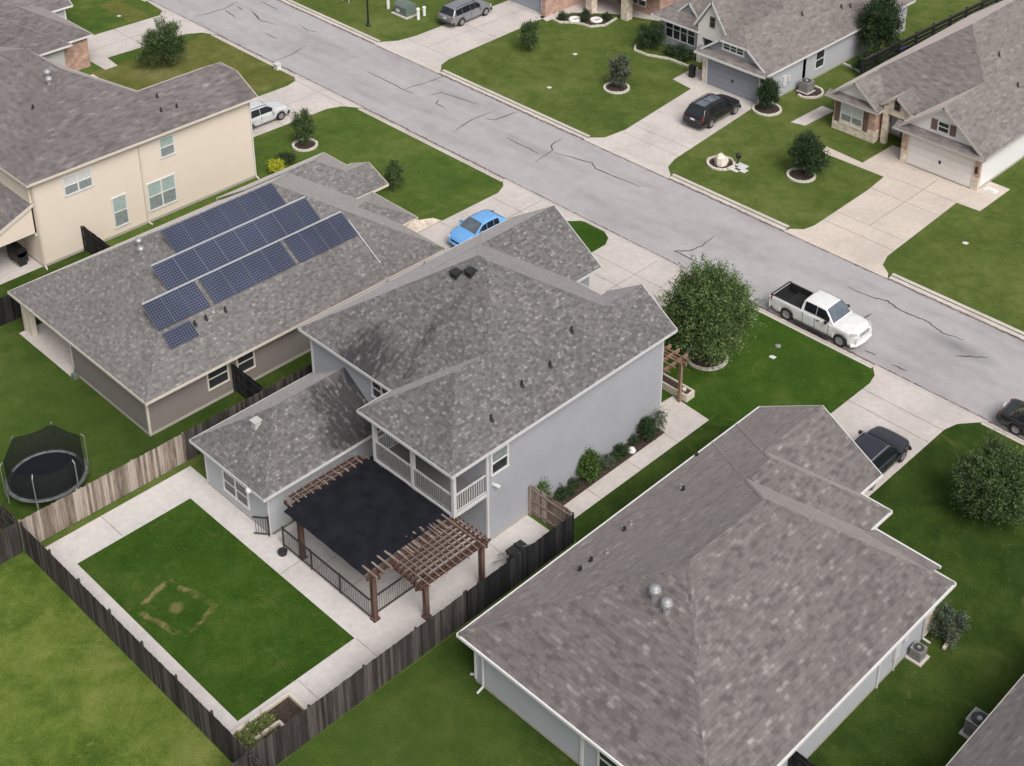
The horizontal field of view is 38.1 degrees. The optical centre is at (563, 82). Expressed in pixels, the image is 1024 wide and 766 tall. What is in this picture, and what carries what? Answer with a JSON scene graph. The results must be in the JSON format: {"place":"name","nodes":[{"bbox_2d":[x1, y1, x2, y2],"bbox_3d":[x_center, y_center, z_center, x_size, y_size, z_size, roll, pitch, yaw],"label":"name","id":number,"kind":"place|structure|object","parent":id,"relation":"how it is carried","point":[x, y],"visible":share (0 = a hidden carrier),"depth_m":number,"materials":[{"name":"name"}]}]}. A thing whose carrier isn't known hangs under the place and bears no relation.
{"place":"outdoors","nodes":[
{"label":"outdoors","id":0,"kind":"place"},
{"bbox_2d":[0,245,42,284],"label":"patio","id":1,"kind":"structure","parent":0,"point":[10,269],"depth_m":91.77,"materials":[{"name":"concrete"}]},
{"bbox_2d":[6,241,28,266],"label":"barbecue","id":2,"kind":"object","parent":1,"relation":"on","point":[17,253],"visible":0.91,"depth_m":91.67,"materials":[{"name":"black metal"}]},
{"bbox_2d":[19,323,73,375],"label":"patio","id":3,"kind":"structure","parent":0,"point":[50,344],"depth_m":84.57,"materials":[{"name":"concrete"}]},
{"bbox_2d":[0,556,231,765],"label":"lawn","id":4,"kind":"structure","parent":0,"point":[78,686],"depth_m":62.48,"materials":[{"name":"green plant"}]},
{"bbox_2d":[98,0,150,22],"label":"lawn","id":5,"kind":"structure","parent":0,"point":[128,12],"depth_m":127.83,"materials":[{"name":"green plant"}]},
{"bbox_2d":[87,1,215,69],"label":"driveway","id":6,"kind":"structure","parent":0,"point":[103,47],"depth_m":123.00,"materials":[{"name":"concrete"}]},
{"bbox_2d":[0,250,311,564],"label":"lawn","id":7,"kind":"structure","parent":0,"point":[39,389],"depth_m":79.55,"materials":[{"name":"green plant"}]},
{"bbox_2d":[0,295,21,325],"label":"fence","id":8,"kind":"object","parent":7,"relation":"on","point":[12,313],"visible":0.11,"depth_m":86.27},
{"bbox_2d":[0,522,22,563],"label":"fence","id":9,"kind":"object","parent":7,"relation":"on","point":[11,547],"visible":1,"depth_m":69.29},
{"bbox_2d":[0,504,22,548],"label":"fence","id":10,"kind":"object","parent":7,"relation":"on","point":[7,518],"visible":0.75,"depth_m":70.28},
{"bbox_2d":[0,422,88,509],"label":"trampoline","id":11,"kind":"object","parent":7,"relation":"on","point":[48,463],"visible":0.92,"depth_m":73.76,"materials":[{"name":"black"}]},
{"bbox_2d":[80,226,109,254],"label":"fence","id":12,"kind":"object","parent":7,"relation":"on","point":[93,242],"visible":0.62,"depth_m":92.53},
{"bbox_2d":[18,432,186,550],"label":"fence","id":13,"kind":"object","parent":7,"relation":"on","point":[120,482],"visible":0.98,"depth_m":72.53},
{"bbox_2d":[231,363,263,398],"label":"fence","id":14,"kind":"object","parent":7,"relation":"on","point":[247,386],"visible":0.66,"depth_m":80.03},
{"bbox_2d":[183,364,312,460],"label":"fence","id":15,"kind":"object","parent":7,"relation":"on","point":[192,451],"visible":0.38,"depth_m":77.26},
{"bbox_2d":[89,34,294,93],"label":"lawn","id":16,"kind":"structure","parent":0,"point":[204,50],"depth_m":117.71,"materials":[{"name":"green plant"}]},
{"bbox_2d":[133,9,188,68],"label":"tree","id":17,"kind":"object","parent":16,"relation":"on","point":[162,42],"visible":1,"depth_m":116.25,"materials":[{"name":"green plant"}]},
{"bbox_2d":[78,498,353,720],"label":"lawn","id":18,"kind":"structure","parent":0,"point":[237,629],"depth_m":67.09,"materials":[{"name":"green plant"}]},
{"bbox_2d":[45,466,549,731],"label":"patio","id":19,"kind":"structure","parent":0,"point":[401,618],"depth_m":68.65,"materials":[{"name":"concrete"}]},
{"bbox_2d":[231,691,306,759],"bbox_3d":[-11.969,26.526,60.719,2.250,0.730,3.430,23,34,38],"label":"planter box","id":20,"kind":"object","parent":19,"relation":"on","point":[266,722],"visible":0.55,"depth_m":61.12,"materials":[{"name":"beige stone"}]},
{"bbox_2d":[249,591,465,765],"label":"fence","id":21,"kind":"object","parent":19,"relation":"on","point":[291,736],"visible":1,"depth_m":62.01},
{"bbox_2d":[284,443,490,622],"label":"pergola","id":22,"kind":"object","parent":19,"relation":"on","point":[362,516],"visible":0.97,"depth_m":67.91,"materials":[{"name":"fabric"}]},
{"bbox_2d":[505,539,527,561],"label":"waste bin","id":23,"kind":"object","parent":19,"relation":"on","point":[513,550],"visible":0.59,"depth_m":69.00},
{"bbox_2d":[465,512,573,621],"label":"fence","id":24,"kind":"object","parent":19,"relation":"on","point":[498,583],"visible":1,"depth_m":68.14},
{"bbox_2d":[529,484,572,527],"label":"fence gate","id":25,"kind":"structure","parent":24,"relation":"attached to","point":[548,510],"depth_m":71.65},
{"bbox_2d":[253,74,362,136],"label":"driveway","id":26,"kind":"structure","parent":0,"point":[298,93],"depth_m":112.86,"materials":[{"name":"concrete"}]},
{"bbox_2d":[250,100,289,128],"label":"car","id":27,"kind":"object","parent":26,"relation":"on","point":[265,111],"visible":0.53,"depth_m":108.76,"materials":[{"name":"white metal"}]},
{"bbox_2d":[278,516,480,617],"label":"patio","id":28,"kind":"structure","parent":0,"point":[336,562],"depth_m":69.18,"materials":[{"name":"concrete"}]},
{"bbox_2d":[281,526,414,616],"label":"iron fence","id":29,"kind":"object","parent":28,"relation":"on","point":[333,570],"visible":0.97,"depth_m":67.80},
{"bbox_2d":[407,218,441,231],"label":"path","id":30,"kind":"structure","parent":0,"point":[419,225],"depth_m":96.86,"materials":[{"name":"concrete"}]},
{"bbox_2d":[375,0,544,72],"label":"driveway","id":31,"kind":"structure","parent":0,"point":[435,49],"depth_m":123.65,"materials":[{"name":"concrete"}]},
{"bbox_2d":[437,0,491,25],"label":"suv","id":32,"kind":"object","parent":31,"relation":"on","point":[458,12],"visible":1,"depth_m":125.52,"materials":[{"name":"silver metal"}]},
{"bbox_2d":[0,0,1023,765],"bbox_3d":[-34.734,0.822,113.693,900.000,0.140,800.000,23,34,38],"label":"ground","id":33,"kind":"structure","parent":0,"point":[440,184],"depth_m":104.33,"materials":[{"name":"green plant"}]},
{"bbox_2d":[0,0,92,70],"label":"house","id":34,"kind":"structure","parent":33,"relation":"on","point":[47,29],"depth_m":115.42,"materials":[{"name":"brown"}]},
{"bbox_2d":[0,47,259,269],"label":"house","id":35,"kind":"structure","parent":33,"relation":"on","point":[103,160],"depth_m":94.57,"materials":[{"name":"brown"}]},
{"bbox_2d":[62,167,93,196],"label":"window","id":36,"kind":"structure","parent":35,"relation":"in","point":[76,182],"depth_m":91.63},
{"bbox_2d":[111,193,129,228],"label":"window","id":37,"kind":"structure","parent":35,"relation":"in","point":[119,203],"depth_m":94.68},
{"bbox_2d":[146,173,177,211],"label":"window","id":38,"kind":"structure","parent":35,"relation":"in","point":[162,192],"depth_m":96.66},
{"bbox_2d":[158,133,175,158],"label":"window","id":39,"kind":"structure","parent":35,"relation":"in","point":[166,143],"depth_m":95.77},
{"bbox_2d":[19,521,249,762],"bbox_3d":[-18.910,24.158,64.090,18.110,1.870,0.151,23,34,38],"label":"fence","id":40,"kind":"object","parent":33,"relation":"on","point":[204,720],"visible":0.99,"depth_m":63.51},
{"bbox_2d":[7,152,445,436],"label":"house","id":41,"kind":"structure","parent":33,"relation":"on","point":[162,327],"depth_m":82.44,"materials":[{"name":"beige"}]},
{"bbox_2d":[206,364,229,391],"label":"window","id":42,"kind":"structure","parent":41,"relation":"in","point":[220,376],"depth_m":79.83,"materials":[{"name":"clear glass"}]},
{"bbox_2d":[236,351,255,372],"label":"window","id":43,"kind":"structure","parent":41,"relation":"in","point":[245,363],"depth_m":81.04,"materials":[{"name":"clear glass"}]},
{"bbox_2d":[264,157,284,171],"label":"shrub","id":44,"kind":"object","parent":33,"relation":"on","point":[276,165],"visible":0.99,"depth_m":102.44,"materials":[{"name":"yellow plant"}]},
{"bbox_2d":[292,138,317,151],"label":"tree ring","id":45,"kind":"object","parent":33,"relation":"on","point":[312,144],"visible":0.96,"depth_m":106.28,"materials":[{"name":"stone"}]},
{"bbox_2d":[289,107,317,145],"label":"tree","id":46,"kind":"object","parent":45,"relation":"on","point":[305,121],"visible":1,"depth_m":105.51,"materials":[{"name":"green plant"}]},
{"bbox_2d":[382,156,407,191],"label":"tree","id":47,"kind":"object","parent":33,"relation":"on","point":[391,173],"visible":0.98,"depth_m":99.78,"materials":[{"name":"green plant"}]},
{"bbox_2d":[189,205,677,539],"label":"house","id":48,"kind":"structure","parent":33,"relation":"on","point":[483,380],"depth_m":72.90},
{"bbox_2d":[221,469,249,509],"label":"window","id":49,"kind":"structure","parent":48,"relation":"in","point":[231,486],"depth_m":72.33,"materials":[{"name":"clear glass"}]},
{"bbox_2d":[371,380,387,398],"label":"window","id":50,"kind":"structure","parent":48,"relation":"in","point":[376,390],"depth_m":73.72,"materials":[{"name":"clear glass"}]},
{"bbox_2d":[490,443,508,476],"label":"window","id":51,"kind":"structure","parent":48,"relation":"in","point":[499,460],"depth_m":69.47,"materials":[{"name":"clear glass"}]},
{"bbox_2d":[142,0,1023,444],"bbox_3d":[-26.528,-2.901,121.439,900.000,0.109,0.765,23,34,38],"label":"kerb","id":52,"kind":"structure","parent":33,"relation":"on","point":[760,308],"depth_m":98.39,"materials":[{"name":"concrete"}]},
{"bbox_2d":[511,0,678,20],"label":"house","id":53,"kind":"structure","parent":33,"relation":"on","point":[545,8],"depth_m":128.05,"materials":[{"name":"red brick"}]},
{"bbox_2d":[511,0,541,12],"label":"garage door","id":54,"kind":"structure","parent":53,"relation":"in","point":[536,5],"depth_m":128.88,"materials":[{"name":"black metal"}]},
{"bbox_2d":[552,428,664,505],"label":"planting bed","id":55,"kind":"object","parent":33,"relation":"on","point":[584,484],"visible":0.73,"depth_m":75.65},
{"bbox_2d":[575,447,601,485],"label":"shrub","id":56,"kind":"object","parent":55,"relation":"on","point":[589,466],"visible":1,"depth_m":74.40,"materials":[{"name":"green plant"}]},
{"bbox_2d":[636,414,658,441],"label":"shrub","id":57,"kind":"object","parent":55,"relation":"on","point":[647,428],"visible":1,"depth_m":77.30,"materials":[{"name":"green plant"}]},
{"bbox_2d":[277,0,1023,341],"bbox_3d":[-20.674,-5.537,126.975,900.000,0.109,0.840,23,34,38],"label":"kerb","id":58,"kind":"structure","parent":33,"relation":"on","point":[721,200],"depth_m":101.40,"materials":[{"name":"concrete"}]},
{"bbox_2d":[456,405,956,765],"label":"house","id":59,"kind":"structure","parent":33,"relation":"on","point":[756,587],"depth_m":61.34,"materials":[{"name":"grey"}]},
{"bbox_2d":[597,750,616,765],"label":"window","id":60,"kind":"structure","parent":59,"relation":"in","point":[602,760],"depth_m":58.36,"materials":[{"name":"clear glass"}]},
{"bbox_2d":[650,0,915,105],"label":"house","id":61,"kind":"structure","parent":33,"relation":"on","point":[740,48],"depth_m":116.54,"materials":[{"name":"stone"}]},
{"bbox_2d":[665,21,695,46],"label":"window","id":62,"kind":"structure","parent":61,"relation":"in","point":[677,33],"depth_m":120.83,"materials":[{"name":"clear glass"}]},
{"bbox_2d":[705,57,759,102],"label":"garage door","id":63,"kind":"structure","parent":61,"relation":"in","point":[737,82],"depth_m":114.18,"materials":[{"name":"metal"}]},
{"bbox_2d":[824,0,1023,190],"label":"house","id":64,"kind":"structure","parent":33,"relation":"on","point":[947,103],"depth_m":105.65,"materials":[{"name":"white"}]},
{"bbox_2d":[839,102,863,130],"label":"window","id":65,"kind":"structure","parent":64,"relation":"in","point":[848,113],"depth_m":108.15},
{"bbox_2d":[906,135,975,188],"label":"garage door","id":66,"kind":"structure","parent":64,"relation":"in","point":[955,167],"depth_m":102.90,"materials":[{"name":"white metal"}]},
{"bbox_2d":[946,674,1023,765],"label":"house","id":67,"kind":"structure","parent":33,"relation":"on","point":[996,738],"depth_m":57.23,"materials":[{"name":"grey"}]},
{"bbox_2d":[418,179,607,252],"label":"driveway","id":68,"kind":"structure","parent":0,"point":[509,199],"depth_m":98.75,"materials":[{"name":"concrete"}]},
{"bbox_2d":[448,209,507,245],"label":"hatchback","id":69,"kind":"object","parent":68,"relation":"on","point":[475,224],"visible":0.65,"depth_m":94.53,"materials":[{"name":"blue metal"}]},
{"bbox_2d":[567,221,607,251],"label":"lawn","id":70,"kind":"structure","parent":0,"point":[592,238],"depth_m":95.95,"materials":[{"name":"green plant"}]},
{"bbox_2d":[152,0,1023,437],"bbox_3d":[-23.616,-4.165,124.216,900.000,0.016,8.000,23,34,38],"label":"road","id":71,"kind":"structure","parent":0,"point":[964,360],"depth_m":100.22,"materials":[{"name":"asphalt"}]},
{"bbox_2d":[769,281,871,347],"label":"pickup truck","id":72,"kind":"object","parent":71,"relation":"on","point":[830,316],"visible":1,"depth_m":86.19,"materials":[{"name":"white metal"}]},
{"bbox_2d":[996,399,1023,434],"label":"sedan","id":73,"kind":"object","parent":71,"relation":"on","point":[1011,413],"visible":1,"depth_m":78.70,"materials":[{"name":"black metal"}]},
{"bbox_2d":[540,0,659,20],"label":"path","id":74,"kind":"structure","parent":0,"point":[608,6],"depth_m":129.01,"materials":[{"name":"concrete"}]},
{"bbox_2d":[564,396,708,518],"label":"path","id":75,"kind":"structure","parent":0,"point":[683,420],"depth_m":76.89,"materials":[{"name":"concrete"}]},
{"bbox_2d":[589,231,691,307],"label":"driveway","id":76,"kind":"structure","parent":0,"point":[623,262],"depth_m":92.33,"materials":[{"name":"concrete"}]},
{"bbox_2d":[566,423,729,541],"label":"lawn","id":77,"kind":"structure","parent":0,"point":[616,500],"depth_m":75.04,"materials":[{"name":"green plant"}]},
{"bbox_2d":[652,406,669,431],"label":"shrub","id":78,"kind":"object","parent":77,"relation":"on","point":[658,416],"visible":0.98,"depth_m":77.77,"materials":[{"name":"green plant"}]},
{"bbox_2d":[278,422,1023,765],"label":"lawn","id":79,"kind":"structure","parent":0,"point":[432,708],"depth_m":63.24,"materials":[{"name":"green plant"}]},
{"bbox_2d":[788,751,815,765],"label":"fence","id":80,"kind":"object","parent":79,"relation":"on","point":[796,758],"visible":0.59,"depth_m":58.31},
{"bbox_2d":[905,641,929,667],"bbox_3d":[15.492,24.908,64.774,0.790,0.715,0.790,23,34,38],"label":"air conditioner","id":81,"kind":"object","parent":79,"relation":"on","point":[917,655],"visible":1,"depth_m":64.62,"materials":[{"name":"metal"}]},
{"bbox_2d":[927,600,971,652],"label":"shrub","id":82,"kind":"object","parent":79,"relation":"on","point":[946,615],"visible":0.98,"depth_m":65.31,"materials":[{"name":"green plant"}]},
{"bbox_2d":[959,707,987,739],"bbox_3d":[17.119,26.557,61.158,1.090,0.965,1.090,23,34,38],"label":"air conditioner","id":83,"kind":"object","parent":79,"relation":"on","point":[976,717],"visible":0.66,"depth_m":61.04,"materials":[{"name":"metal"}]},
{"bbox_2d":[945,428,1023,531],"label":"street tree","id":84,"kind":"object","parent":79,"relation":"on","point":[991,481],"visible":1,"depth_m":71.21,"materials":[{"name":"green plant"}]},
{"bbox_2d":[292,0,1023,331],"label":"lawn","id":85,"kind":"structure","parent":0,"point":[982,271],"depth_m":109.31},
{"bbox_2d":[391,0,416,19],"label":"transformer box","id":86,"kind":"object","parent":85,"relation":"on","point":[405,9],"visible":1,"depth_m":127.20,"materials":[{"name":"metal"}]},
{"bbox_2d":[518,16,542,51],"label":"tree","id":87,"kind":"object","parent":85,"relation":"on","point":[529,34],"visible":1,"depth_m":120.14,"materials":[{"name":"green plant"}]},
{"bbox_2d":[557,13,612,24],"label":"planting bed","id":88,"kind":"object","parent":85,"relation":"on","point":[588,22],"visible":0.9,"depth_m":127.00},
{"bbox_2d":[557,8,612,21],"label":"shrubs","id":89,"kind":"object","parent":88,"relation":"on","point":[586,13],"visible":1,"depth_m":126.78,"materials":[{"name":"green plant"}]},
{"bbox_2d":[603,81,629,93],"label":"tree ring","id":90,"kind":"object","parent":85,"relation":"on","point":[610,87],"visible":0.85,"depth_m":115.15,"materials":[{"name":"stone"}]},
{"bbox_2d":[606,51,633,89],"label":"tree","id":91,"kind":"object","parent":90,"relation":"on","point":[619,65],"visible":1,"depth_m":114.33,"materials":[{"name":"green plant"}]},
{"bbox_2d":[634,20,669,48],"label":"shrub","id":92,"kind":"object","parent":85,"relation":"on","point":[651,34],"visible":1,"depth_m":121.05,"materials":[{"name":"green plant"}]},
{"bbox_2d":[662,40,694,60],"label":"shrub","id":93,"kind":"object","parent":85,"relation":"on","point":[685,53],"visible":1,"depth_m":119.82,"materials":[{"name":"green plant"}]},
{"bbox_2d":[706,155,735,170],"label":"tree ring","id":94,"kind":"object","parent":85,"relation":"on","point":[710,162],"visible":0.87,"depth_m":104.35,"materials":[{"name":"stone"}]},
{"bbox_2d":[752,102,781,115],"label":"tree ring","id":95,"kind":"object","parent":85,"relation":"on","point":[771,111],"visible":0.85,"depth_m":112.07,"materials":[{"name":"stone"}]},
{"bbox_2d":[752,76,782,109],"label":"shrub","id":96,"kind":"object","parent":95,"relation":"on","point":[768,93],"visible":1,"depth_m":111.40,"materials":[{"name":"green plant"}]},
{"bbox_2d":[786,167,815,182],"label":"tree ring","id":97,"kind":"object","parent":85,"relation":"on","point":[797,177],"visible":0.77,"depth_m":103.05,"materials":[{"name":"stone"}]},
{"bbox_2d":[795,85,823,98],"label":"tree ring","id":98,"kind":"object","parent":85,"relation":"on","point":[818,93],"visible":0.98,"depth_m":114.60,"materials":[{"name":"stone"}]},
{"bbox_2d":[796,77,815,94],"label":"air conditioner","id":99,"kind":"object","parent":98,"relation":"on","point":[806,85],"visible":1,"depth_m":114.72,"materials":[{"name":"metal"}]},
{"bbox_2d":[785,127,835,179],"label":"tree","id":100,"kind":"object","parent":85,"relation":"on","point":[809,151],"visible":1,"depth_m":102.28,"materials":[{"name":"green plant"}]},
{"bbox_2d":[851,48,889,75],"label":"shrub","id":101,"kind":"object","parent":85,"relation":"on","point":[857,63],"visible":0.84,"depth_m":117.94,"materials":[{"name":"green plant"}]},
{"bbox_2d":[852,0,906,52],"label":"tree","id":102,"kind":"object","parent":85,"relation":"on","point":[880,20],"visible":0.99,"depth_m":118.50,"materials":[{"name":"green plant"}]},
{"bbox_2d":[860,0,1001,74],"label":"rail fence","id":103,"kind":"object","parent":85,"relation":"on","point":[949,20],"visible":0.55,"depth_m":121.76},
{"bbox_2d":[584,69,754,177],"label":"driveway","id":104,"kind":"structure","parent":0,"point":[660,140],"depth_m":108.57,"materials":[{"name":"concrete"}]},
{"bbox_2d":[683,93,741,128],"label":"suv","id":105,"kind":"object","parent":104,"relation":"on","point":[708,110],"visible":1,"depth_m":109.36,"materials":[{"name":"black metal"}]},
{"bbox_2d":[661,304,874,426],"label":"lawn","id":106,"kind":"structure","parent":0,"point":[801,369],"depth_m":82.75,"materials":[{"name":"green plant"}]},
{"bbox_2d":[663,344,687,402],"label":"pergola","id":107,"kind":"object","parent":106,"relation":"on","point":[676,359],"visible":0.33,"depth_m":79.65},
{"bbox_2d":[662,373,694,402],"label":"planter box","id":108,"kind":"object","parent":106,"relation":"on","point":[669,384],"visible":0.7,"depth_m":81.17,"materials":[{"name":"stone"}]},
{"bbox_2d":[685,344,727,370],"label":"tree ring","id":109,"kind":"object","parent":106,"relation":"on","point":[703,366],"visible":0.45,"depth_m":83.73,"materials":[{"name":"stone"}]},
{"bbox_2d":[654,252,769,375],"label":"street tree","id":110,"kind":"object","parent":106,"relation":"on","point":[711,305],"visible":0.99,"depth_m":81.92,"materials":[{"name":"green plant"}]},
{"bbox_2d":[792,106,833,124],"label":"path","id":111,"kind":"structure","parent":0,"point":[814,115],"depth_m":111.45,"materials":[{"name":"concrete"}]},
{"bbox_2d":[785,145,1009,278],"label":"driveway","id":112,"kind":"structure","parent":0,"point":[894,208],"depth_m":99.17,"materials":[{"name":"beige concrete"}]},
{"bbox_2d":[831,365,988,496],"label":"driveway","id":113,"kind":"structure","parent":0,"point":[920,418],"depth_m":80.00,"materials":[{"name":"concrete"}]},
{"bbox_2d":[853,425,911,490],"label":"suv","id":114,"kind":"object","parent":113,"relation":"on","point":[883,449],"visible":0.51,"depth_m":75.46,"materials":[{"name":"black metal"}]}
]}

